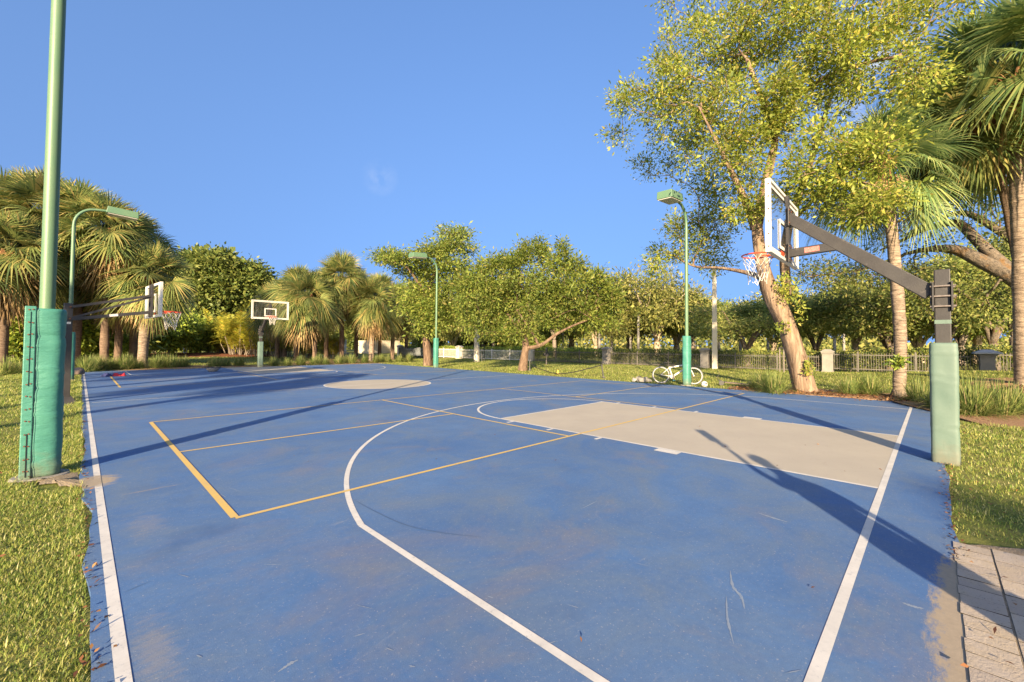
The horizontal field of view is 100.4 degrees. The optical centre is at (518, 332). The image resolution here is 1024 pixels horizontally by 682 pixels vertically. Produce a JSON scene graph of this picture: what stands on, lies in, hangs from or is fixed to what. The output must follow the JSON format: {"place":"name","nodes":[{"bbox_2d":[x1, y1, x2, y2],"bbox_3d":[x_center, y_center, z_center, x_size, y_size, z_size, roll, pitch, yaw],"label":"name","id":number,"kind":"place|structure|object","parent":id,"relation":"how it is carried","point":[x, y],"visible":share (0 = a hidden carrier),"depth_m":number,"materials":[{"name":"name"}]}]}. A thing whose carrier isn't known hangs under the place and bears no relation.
{"place":"outdoors","nodes":[
{"label":"outdoors","id":0,"kind":"place"},
{"bbox_2d":[0,354,22,374],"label":"ornamental grass","id":1,"kind":"object","parent":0,"point":[11,368],"depth_m":18.79,"materials":[{"name":"green plant"}]},
{"bbox_2d":[146,354,166,368],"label":"ornamental grass","id":2,"kind":"object","parent":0,"point":[157,361],"depth_m":23.58,"materials":[{"name":"green plant"}]},
{"bbox_2d":[102,365,281,370],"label":"mulch ground","id":3,"kind":"structure","parent":0,"point":[192,366],"depth_m":24.40,"materials":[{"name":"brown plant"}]},
{"bbox_2d":[75,354,103,371],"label":"ornamental grass","id":4,"kind":"object","parent":3,"relation":"on","point":[88,365],"depth_m":20.63,"materials":[{"name":"green plant"}]},
{"bbox_2d":[33,190,165,362],"bbox_3d":[-23.433,-3.069,24.306,5.963,10.412,6.106,1,-2,-30],"label":"sabal palm","id":5,"kind":"object","parent":3,"relation":"on","point":[138,229],"visible":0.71,"depth_m":23.50,"materials":[{"name":"green plant"}]},
{"bbox_2d":[57,249,163,360],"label":"sabal palm","id":6,"kind":"object","parent":3,"relation":"on","point":[118,340],"visible":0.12,"depth_m":24.55,"materials":[{"name":"green plant"}]},
{"bbox_2d":[109,351,145,369],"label":"ornamental grass","id":7,"kind":"object","parent":3,"relation":"on","point":[126,363],"depth_m":22.42,"materials":[{"name":"green plant"}]},
{"bbox_2d":[93,241,201,366],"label":"sabal palm","id":8,"kind":"object","parent":3,"relation":"on","point":[176,292],"visible":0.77,"depth_m":24.10,"materials":[{"name":"green plant"}]},
{"bbox_2d":[148,353,271,356],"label":"mulch ground","id":9,"kind":"structure","parent":0,"point":[198,354],"depth_m":44.40,"materials":[{"name":"brown soil"}]},
{"bbox_2d":[149,308,205,354],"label":"leafy shrub","id":10,"kind":"object","parent":9,"relation":"on","point":[173,342],"visible":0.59,"depth_m":42.95,"materials":[{"name":"green plant"}]},
{"bbox_2d":[178,311,225,352],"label":"leafy shrub","id":11,"kind":"object","parent":9,"relation":"on","point":[207,336],"visible":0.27,"depth_m":47.07,"materials":[{"name":"green plant"}]},
{"bbox_2d":[199,308,238,352],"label":"cane palm","id":12,"kind":"object","parent":9,"relation":"on","point":[219,347],"visible":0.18,"depth_m":48.32,"materials":[{"name":"green plant"}]},
{"bbox_2d":[208,302,255,354],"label":"cane palm","id":13,"kind":"object","parent":9,"relation":"on","point":[226,323],"visible":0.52,"depth_m":45.60,"materials":[{"name":"yellow plant"}]},
{"bbox_2d":[226,311,272,356],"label":"cane palm","id":14,"kind":"object","parent":9,"relation":"on","point":[254,343],"visible":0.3,"depth_m":45.23,"materials":[{"name":"green plant"}]},
{"bbox_2d":[293,358,381,365],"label":"mulch ground","id":15,"kind":"structure","parent":0,"point":[337,364],"depth_m":31.22,"materials":[{"name":"brown soil"}]},
{"bbox_2d":[266,269,346,358],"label":"sabal palm","id":16,"kind":"object","parent":15,"relation":"on","point":[310,314],"visible":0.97,"depth_m":31.29,"materials":[{"name":"green plant"}]},
{"bbox_2d":[315,267,355,359],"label":"sabal palm","id":17,"kind":"object","parent":15,"relation":"on","point":[326,348],"visible":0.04,"depth_m":38.11,"materials":[{"name":"green plant"}]},
{"bbox_2d":[312,248,369,359],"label":"sabal palm","id":18,"kind":"object","parent":15,"relation":"on","point":[337,264],"visible":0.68,"depth_m":34.88,"materials":[{"name":"green plant"}]},
{"bbox_2d":[336,265,375,358],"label":"sabal palm","id":19,"kind":"object","parent":15,"relation":"on","point":[356,346],"visible":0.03,"depth_m":40.01,"materials":[{"name":"green plant"}]},
{"bbox_2d":[342,276,403,360],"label":"sabal palm","id":20,"kind":"object","parent":15,"relation":"on","point":[374,320],"visible":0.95,"depth_m":35.29,"materials":[{"name":"green plant"}]},
{"bbox_2d":[399,347,420,355],"bbox_3d":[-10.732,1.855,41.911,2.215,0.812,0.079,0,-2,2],"label":"car","id":21,"kind":"object","parent":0,"point":[403,351],"visible":0.88,"depth_m":41.90,"materials":[{"name":"white metal"}]},
{"bbox_2d":[0,0,1019,346],"label":"sky","id":22,"kind":"structure","parent":0,"point":[284,133],"materials":[{"name":"blue"}]},
{"bbox_2d":[0,346,1023,681],"bbox_3d":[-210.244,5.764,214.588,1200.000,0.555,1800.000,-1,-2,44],"label":"lawn","id":23,"kind":"structure","parent":0,"point":[968,538],"depth_m":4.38,"materials":[{"name":"green plant"}]},
{"bbox_2d":[0,164,41,363],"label":"sabal palm","id":24,"kind":"object","parent":23,"relation":"on","point":[5,176],"visible":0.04,"depth_m":23.76,"materials":[{"name":"green plant"}]},
{"bbox_2d":[8,306,58,362],"bbox_3d":[-28.256,-0.122,23.755,6.250,4.443,5.174,0,-2,20],"label":"leafy shrub","id":25,"kind":"object","parent":23,"relation":"on","point":[16,339],"visible":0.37,"depth_m":23.00,"materials":[{"name":"green plant"}]},
{"bbox_2d":[7,0,71,483],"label":"light pole","id":26,"kind":"object","parent":23,"relation":"on","point":[42,405],"visible":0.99,"depth_m":4.71,"materials":[{"name":"green metal"}]},
{"bbox_2d":[0,205,85,365],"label":"sabal palm","id":27,"kind":"object","parent":23,"relation":"on","point":[19,287],"visible":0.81,"depth_m":20.75,"materials":[{"name":"green plant"}]},
{"bbox_2d":[14,472,81,486],"bbox_3d":[-4.890,1.575,4.615,1.113,0.019,0.482,0,-2,7],"label":"sand patch","id":28,"kind":"object","parent":23,"relation":"on","point":[70,478],"visible":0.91,"depth_m":4.52,"materials":[{"name":"beige sand"}]},
{"bbox_2d":[0,165,100,306],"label":"sabal palm","id":29,"kind":"object","parent":23,"relation":"on","point":[28,185],"visible":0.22,"depth_m":22.78,"materials":[{"name":"green plant"}]},
{"bbox_2d":[10,176,151,367],"bbox_3d":[-25.227,-3.355,24.507,6.483,10.969,6.284,0,-2,2],"label":"sabal palm","id":30,"kind":"object","parent":23,"relation":"on","point":[70,189],"visible":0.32,"depth_m":23.62,"materials":[{"name":"green plant"}]},
{"bbox_2d":[69,206,138,379],"bbox_3d":[-16.812,-1.581,17.134,0.558,7.046,2.099,-1,-2,44],"label":"light pole","id":31,"kind":"object","parent":23,"relation":"on","point":[121,213],"visible":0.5,"depth_m":16.60,"materials":[{"name":"green metal"}]},
{"bbox_2d":[60,306,160,361],"bbox_3d":[-26.596,0.047,26.418,4.967,4.265,6.000,1,-2,-13],"label":"leafy shrub","id":32,"kind":"object","parent":23,"relation":"on","point":[88,333],"visible":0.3,"depth_m":25.78,"materials":[{"name":"green plant"}]},
{"bbox_2d":[63,282,181,404],"bbox_3d":[-10.263,0.225,11.087,1.636,3.050,2.303,-2,-3,61],"label":"basketball hoop","id":33,"kind":"object","parent":23,"relation":"on","point":[148,297],"visible":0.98,"depth_m":10.60,"materials":[{"name":"black metal"}]},
{"bbox_2d":[110,322,166,356],"bbox_3d":[-35.911,-0.325,38.201,6.744,6.016,6.142,0,-2,5],"label":"leafy shrub","id":34,"kind":"object","parent":23,"relation":"on","point":[152,342],"visible":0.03,"depth_m":39.56,"materials":[{"name":"green plant"}]},
{"bbox_2d":[128,207,188,363],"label":"sabal palm","id":35,"kind":"object","parent":23,"relation":"on","point":[132,350],"visible":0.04,"depth_m":27.53,"materials":[{"name":"green plant"}]},
{"bbox_2d":[165,241,281,352],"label":"broad tree","id":36,"kind":"object","parent":23,"relation":"on","point":[226,279],"visible":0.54,"depth_m":56.72,"materials":[{"name":"green plant"}]},
{"bbox_2d":[243,280,290,358],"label":"sabal palm","id":37,"kind":"object","parent":23,"relation":"on","point":[258,309],"visible":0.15,"depth_m":38.90,"materials":[{"name":"green plant"}]},
{"bbox_2d":[248,330,293,356],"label":"cane palm","id":38,"kind":"object","parent":23,"relation":"on","point":[272,345],"visible":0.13,"depth_m":44.03,"materials":[{"name":"green plant"}]},
{"bbox_2d":[261,261,316,360],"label":"sabal palm","id":39,"kind":"object","parent":23,"relation":"on","point":[290,271],"visible":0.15,"depth_m":34.56,"materials":[{"name":"green plant"}]},
{"bbox_2d":[284,330,321,358],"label":"cane palm","id":40,"kind":"object","parent":23,"relation":"on","point":[308,351],"visible":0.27,"depth_m":40.59,"materials":[{"name":"green plant"}]},
{"bbox_2d":[317,329,349,358],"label":"cane palm","id":41,"kind":"object","parent":23,"relation":"on","point":[333,347],"visible":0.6,"depth_m":39.98,"materials":[{"name":"green plant"}]},
{"bbox_2d":[335,323,385,349],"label":"leafy shrub","id":42,"kind":"object","parent":23,"relation":"on","point":[348,335],"visible":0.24,"depth_m":74.88,"materials":[{"name":"green plant"}]},
{"bbox_2d":[358,340,399,353],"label":"garden wall","id":43,"kind":"structure","parent":23,"relation":"on","point":[363,346],"depth_m":64.53,"materials":[{"name":"beige paint"}]},
{"bbox_2d":[369,271,400,356],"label":"sabal palm","id":44,"kind":"object","parent":23,"relation":"on","point":[386,278],"visible":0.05,"depth_m":42.58,"materials":[{"name":"green plant"}]},
{"bbox_2d":[374,279,416,359],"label":"sabal palm","id":45,"kind":"object","parent":23,"relation":"on","point":[392,346],"visible":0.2,"depth_m":39.04,"materials":[{"name":"green plant"}]},
{"bbox_2d":[409,252,438,367],"bbox_3d":[-5.693,-1.262,25.932,0.558,7.046,2.099,-1,-2,44],"label":"light pole","id":46,"kind":"object","parent":23,"relation":"on","point":[416,255],"visible":1,"depth_m":26.35,"materials":[{"name":"green metal"}]},
{"bbox_2d":[361,220,492,365],"bbox_3d":[-5.924,-2.769,28.898,9.146,10.440,5.927,1,-2,-16],"label":"layered tree","id":47,"kind":"object","parent":23,"relation":"on","point":[424,286],"visible":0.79,"depth_m":28.20,"materials":[{"name":"green plant"}]},
{"bbox_2d":[417,302,493,356],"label":"spreading tree","id":48,"kind":"object","parent":23,"relation":"on","point":[452,336],"visible":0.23,"depth_m":46.65,"materials":[{"name":"green plant"}]},
{"bbox_2d":[461,349,521,359],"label":"fence panel","id":49,"kind":"object","parent":23,"relation":"on","point":[508,356],"visible":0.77,"depth_m":40.98,"materials":[{"name":"white paint"}]},
{"bbox_2d":[489,331,521,354],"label":"leafy shrub","id":50,"kind":"object","parent":23,"relation":"on","point":[504,345],"visible":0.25,"depth_m":56.54,"materials":[{"name":"green plant"}]},
{"bbox_2d":[408,345,611,362],"bbox_3d":[-3.074,1.965,42.027,27.114,1.537,1.502,-1,-2,40],"label":"hedge","id":51,"kind":"object","parent":23,"relation":"on","point":[550,349],"visible":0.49,"depth_m":39.43,"materials":[{"name":"green plant"}]},
{"bbox_2d":[0,384,1022,677],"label":"fallen leaves","id":52,"kind":"object","parent":23,"relation":"on","point":[828,392],"visible":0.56,"depth_m":4.04,"materials":[{"name":"brown plant"}]},
{"bbox_2d":[438,232,630,370],"bbox_3d":[0.858,-1.812,24.243,10.742,8.311,5.703,0,-2,3],"label":"fig tree","id":53,"kind":"object","parent":23,"relation":"on","point":[507,282],"visible":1,"depth_m":23.54,"materials":[{"name":"green plant"}]},
{"bbox_2d":[513,320,564,350],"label":"leafy shrub","id":54,"kind":"object","parent":23,"relation":"on","point":[545,334],"visible":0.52,"depth_m":55.69,"materials":[{"name":"green plant"}]},
{"bbox_2d":[533,295,590,356],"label":"round tree","id":55,"kind":"object","parent":23,"relation":"on","point":[554,338],"visible":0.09,"depth_m":51.33,"materials":[{"name":"green plant"}]},
{"bbox_2d":[533,350,601,363],"bbox_3d":[3.922,1.999,35.489,6.997,1.100,0.064,-1,-2,40],"label":"fence panel","id":56,"kind":"object","parent":23,"relation":"on","point":[560,356],"visible":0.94,"depth_m":35.58,"materials":[{"name":"grey metal"}]},
{"bbox_2d":[559,295,640,355],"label":"spreading tree","id":57,"kind":"object","parent":23,"relation":"on","point":[615,333],"visible":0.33,"depth_m":56.95,"materials":[{"name":"green plant"}]},
{"bbox_2d":[601,347,611,364],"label":"fence pillar","id":58,"kind":"structure","parent":23,"relation":"on","point":[606,355],"depth_m":32.90,"materials":[{"name":"concrete"}]},
{"bbox_2d":[237,333,1009,354],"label":"woods","id":59,"kind":"object","parent":23,"relation":"on","point":[827,343],"visible":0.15,"depth_m":99.53,"materials":[{"name":"green plant"}]},
{"bbox_2d":[614,351,699,366],"bbox_3d":[9.594,1.899,30.709,6.797,1.100,0.064,-1,-2,40],"label":"fence panel","id":60,"kind":"object","parent":23,"relation":"on","point":[643,353],"visible":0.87,"depth_m":30.72,"materials":[{"name":"grey metal"}]},
{"bbox_2d":[605,260,719,355],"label":"spreading tree","id":61,"kind":"object","parent":23,"relation":"on","point":[670,299],"visible":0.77,"depth_m":55.30,"materials":[{"name":"green plant"}]},
{"bbox_2d":[657,189,693,385],"bbox_3d":[5.765,-1.473,15.513,0.558,7.046,2.099,-1,-2,44],"label":"light pole","id":62,"kind":"object","parent":23,"relation":"on","point":[670,196],"visible":0.98,"depth_m":15.90,"materials":[{"name":"green metal"}]},
{"bbox_2d":[652,362,702,384],"bbox_3d":[6.150,1.500,16.571,1.866,1.005,0.650,0,-11,19],"label":"bicycle","id":63,"kind":"object","parent":23,"relation":"on","point":[671,375],"visible":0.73,"depth_m":16.60,"materials":[{"name":"white metal"}]},
{"bbox_2d":[634,293,735,352],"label":"spreading tree","id":64,"kind":"object","parent":23,"relation":"on","point":[675,338],"visible":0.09,"depth_m":70.68,"materials":[{"name":"green plant"}]},
{"bbox_2d":[661,294,735,352],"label":"round tree","id":65,"kind":"object","parent":23,"relation":"on","point":[692,336],"visible":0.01,"depth_m":61.21,"materials":[{"name":"green plant"}]},
{"bbox_2d":[699,348,710,368],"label":"fence pillar","id":66,"kind":"structure","parent":23,"relation":"on","point":[704,357],"depth_m":28.15,"materials":[{"name":"concrete"}]},
{"bbox_2d":[711,269,717,368],"bbox_3d":[12.779,-0.922,27.846,0.422,6.700,0.340,0,-2,24],"label":"utility pole","id":67,"kind":"object","parent":23,"relation":"on","point":[714,323],"visible":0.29,"depth_m":27.70,"materials":[{"name":"beige paint"}]},
{"bbox_2d":[672,293,819,365],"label":"dark oak","id":68,"kind":"object","parent":23,"relation":"on","point":[758,316],"visible":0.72,"depth_m":31.91,"materials":[{"name":"green plant"}]},
{"bbox_2d":[710,352,821,371],"bbox_3d":[14.921,1.795,26.220,6.095,1.100,0.064,-1,-2,40],"label":"fence panel","id":69,"kind":"object","parent":23,"relation":"on","point":[754,355],"visible":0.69,"depth_m":26.69,"materials":[{"name":"grey metal"}]},
{"bbox_2d":[719,278,835,359],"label":"spreading tree","id":70,"kind":"object","parent":23,"relation":"on","point":[774,346],"visible":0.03,"depth_m":46.05,"materials":[{"name":"green plant"}]},
{"bbox_2d":[594,0,999,391],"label":"leaning tree","id":71,"kind":"object","parent":23,"relation":"on","point":[775,112],"visible":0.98,"depth_m":13.81,"materials":[{"name":"green plant"}]},
{"bbox_2d":[611,343,1012,371],"bbox_3d":[18.113,1.463,24.448,28.703,1.801,1.327,-1,-2,40],"label":"hedge","id":72,"kind":"object","parent":23,"relation":"on","point":[772,354],"visible":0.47,"depth_m":24.73,"materials":[{"name":"green plant"}]},
{"bbox_2d":[820,349,834,371],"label":"fence pillar","id":73,"kind":"structure","parent":23,"relation":"on","point":[827,361],"depth_m":23.90,"materials":[{"name":"concrete"}]},
{"bbox_2d":[771,288,884,365],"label":"dark oak","id":74,"kind":"object","parent":23,"relation":"on","point":[815,320],"visible":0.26,"depth_m":30.43,"materials":[{"name":"green plant"}]},
{"bbox_2d":[810,268,912,360],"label":"spreading tree","id":75,"kind":"object","parent":23,"relation":"on","point":[855,345],"visible":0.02,"depth_m":45.21,"materials":[{"name":"green plant"}]},
{"bbox_2d":[775,173,1011,333],"bbox_3d":[18.362,-3.087,20.340,11.104,13.180,6.897,-1,-2,44],"label":"oak tree","id":76,"kind":"object","parent":23,"relation":"on","point":[990,259],"visible":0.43,"depth_m":19.07,"materials":[{"name":"green plant"}]},
{"bbox_2d":[807,279,986,368],"bbox_3d":[24.807,-0.553,29.201,10.226,6.355,9.395,1,-2,-28],"label":"dark oak","id":77,"kind":"object","parent":23,"relation":"on","point":[885,339],"visible":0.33,"depth_m":28.05,"materials":[{"name":"green plant"}]},
{"bbox_2d":[833,352,977,371],"bbox_3d":[19.789,1.562,22.122,5.594,1.100,0.064,-1,-2,40],"label":"fence panel","id":78,"kind":"object","parent":23,"relation":"on","point":[873,355],"visible":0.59,"depth_m":22.59,"materials":[{"name":"grey metal"}]},
{"bbox_2d":[839,290,1009,362],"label":"spreading tree","id":79,"kind":"object","parent":23,"relation":"on","point":[916,343],"visible":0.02,"depth_m":40.42,"materials":[{"name":"green plant"}]},
{"bbox_2d":[847,240,1012,339],"bbox_3d":[25.655,-1.295,26.320,9.604,7.746,10.223,0,-2,-1],"label":"dark oak","id":80,"kind":"object","parent":23,"relation":"on","point":[964,266],"visible":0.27,"depth_m":24.02,"materials":[{"name":"green plant"}]},
{"bbox_2d":[864,0,1023,384],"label":"sabal palm","id":81,"kind":"object","parent":23,"relation":"on","point":[1001,24],"visible":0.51,"depth_m":14.29,"materials":[{"name":"green plant"}]},
{"bbox_2d":[902,235,1011,370],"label":"dark oak","id":82,"kind":"object","parent":23,"relation":"on","point":[992,337],"visible":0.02,"depth_m":26.72,"materials":[{"name":"green plant"}]},
{"bbox_2d":[898,39,1023,259],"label":"sabal palm","id":83,"kind":"object","parent":23,"relation":"on","point":[973,164],"visible":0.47,"depth_m":14.65,"materials":[{"name":"green plant"}]},
{"bbox_2d":[927,238,1005,363],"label":"spreading tree","id":84,"kind":"object","parent":23,"relation":"on","point":[976,341],"visible":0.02,"depth_m":39.19,"materials":[{"name":"green plant"}]},
{"bbox_2d":[928,319,1009,363],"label":"round tree","id":85,"kind":"object","parent":23,"relation":"on","point":[960,339],"visible":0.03,"depth_m":35.80,"materials":[{"name":"green plant"}]},
{"bbox_2d":[958,223,1012,368],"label":"round tree","id":86,"kind":"object","parent":23,"relation":"on","point":[1008,323],"depth_m":30.13,"materials":[{"name":"green plant"}]},
{"bbox_2d":[971,350,1002,371],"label":"fence pillar","id":87,"kind":"structure","parent":23,"relation":"on","point":[986,360],"depth_m":19.97,"materials":[{"name":"concrete"}]},
{"bbox_2d":[79,363,969,681],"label":"court","id":88,"kind":"object","parent":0,"point":[269,595],"visible":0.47,"depth_m":3.20,"materials":[{"name":"blue paint"}]},
{"bbox_2d":[251,300,288,366],"bbox_3d":[-14.885,0.135,24.720,2.379,3.920,1.785,0,-2,20],"label":"basketball hoop","id":89,"kind":"object","parent":88,"relation":"on","point":[268,316],"visible":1,"depth_m":25.15,"materials":[{"name":"white metal"}]},
{"bbox_2d":[110,366,744,518],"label":"court yellow lines","id":90,"kind":"object","parent":88,"relation":"on","point":[223,504],"visible":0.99,"depth_m":5.78,"materials":[{"name":"paint"}]},
{"bbox_2d":[83,364,912,681],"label":"court white lines","id":91,"kind":"object","parent":88,"relation":"on","point":[815,672],"visible":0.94,"depth_m":2.73,"materials":[{"name":"paint"}]},
{"bbox_2d":[151,488,923,672],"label":"court scuffs","id":92,"kind":"object","parent":88,"relation":"on","point":[727,618],"visible":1,"depth_m":2.41,"materials":[{"name":"white paint"}]},
{"bbox_2d":[228,366,897,486],"bbox_3d":[-5.392,1.874,15.857,29.030,0.001,3.660,-1,-2,44],"label":"court key paint","id":93,"kind":"object","parent":88,"relation":"on","point":[859,457],"visible":0.99,"depth_m":7.00,"materials":[{"name":"beige paint"}]},
{"bbox_2d":[741,178,961,466],"bbox_3d":[4.780,-0.234,6.560,2.379,3.920,1.785,0,-2,19],"label":"basketball hoop","id":94,"kind":"object","parent":88,"relation":"on","point":[944,397],"visible":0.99,"depth_m":5.53,"materials":[{"name":"green metal"}]},
{"bbox_2d":[741,370,777,389],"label":"ornamental grass","id":95,"kind":"object","parent":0,"point":[755,382],"depth_m":14.36,"materials":[{"name":"green plant"}]},
{"bbox_2d":[829,374,870,394],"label":"ornamental grass","id":96,"kind":"object","parent":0,"point":[847,387],"depth_m":12.98,"materials":[{"name":"green plant"}]},
{"bbox_2d":[845,370,891,395],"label":"ornamental grass","id":97,"kind":"object","parent":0,"point":[869,387],"depth_m":12.87,"materials":[{"name":"green plant"}]},
{"bbox_2d":[727,386,1023,429],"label":"mulch ground","id":98,"kind":"structure","parent":0,"point":[1008,422],"depth_m":9.18,"materials":[{"name":"brown bark mulch"}]},
{"bbox_2d":[746,366,800,394],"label":"ornamental grass","id":99,"kind":"object","parent":98,"relation":"on","point":[771,385],"depth_m":13.28,"materials":[{"name":"green plant"}]},
{"bbox_2d":[794,96,986,396],"bbox_3d":[10.799,-2.624,12.705,4.254,9.042,4.244,0,-2,18],"label":"sabal palm","id":100,"kind":"object","parent":98,"relation":"on","point":[897,294],"visible":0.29,"depth_m":12.34,"materials":[{"name":"green plant"}]},
{"bbox_2d":[883,353,912,369],"bbox_3d":[10.930,0.848,12.291,0.530,0.524,0.519,0,-2,-3],"label":"climbing vine","id":101,"kind":"object","parent":100,"relation":"attached to","point":[900,360],"visible":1,"depth_m":12.29,"materials":[{"name":"green plant"}]},
{"bbox_2d":[890,373,929,402],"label":"ornamental grass","id":102,"kind":"object","parent":98,"relation":"on","point":[913,393],"depth_m":11.30,"materials":[{"name":"green plant"}]},
{"bbox_2d":[914,373,1022,420],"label":"ornamental grass","id":103,"kind":"object","parent":98,"relation":"on","point":[972,404],"depth_m":9.08,"materials":[{"name":"green plant"}]},
{"bbox_2d":[970,373,1023,417],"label":"ornamental grass","id":104,"kind":"object","parent":98,"relation":"on","point":[1009,404],"depth_m":9.20,"materials":[{"name":"green plant"}]},
{"bbox_2d":[953,541,1023,681],"bbox_3d":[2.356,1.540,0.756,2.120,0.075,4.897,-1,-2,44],"label":"paver path","id":105,"kind":"structure","parent":0,"point":[987,657],"depth_m":2.37,"materials":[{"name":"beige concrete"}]},
{"bbox_2d":[968,377,1023,392],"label":"mulch ground","id":106,"kind":"structure","parent":0,"point":[1005,382],"depth_m":14.68,"materials":[{"name":"brown soil"}]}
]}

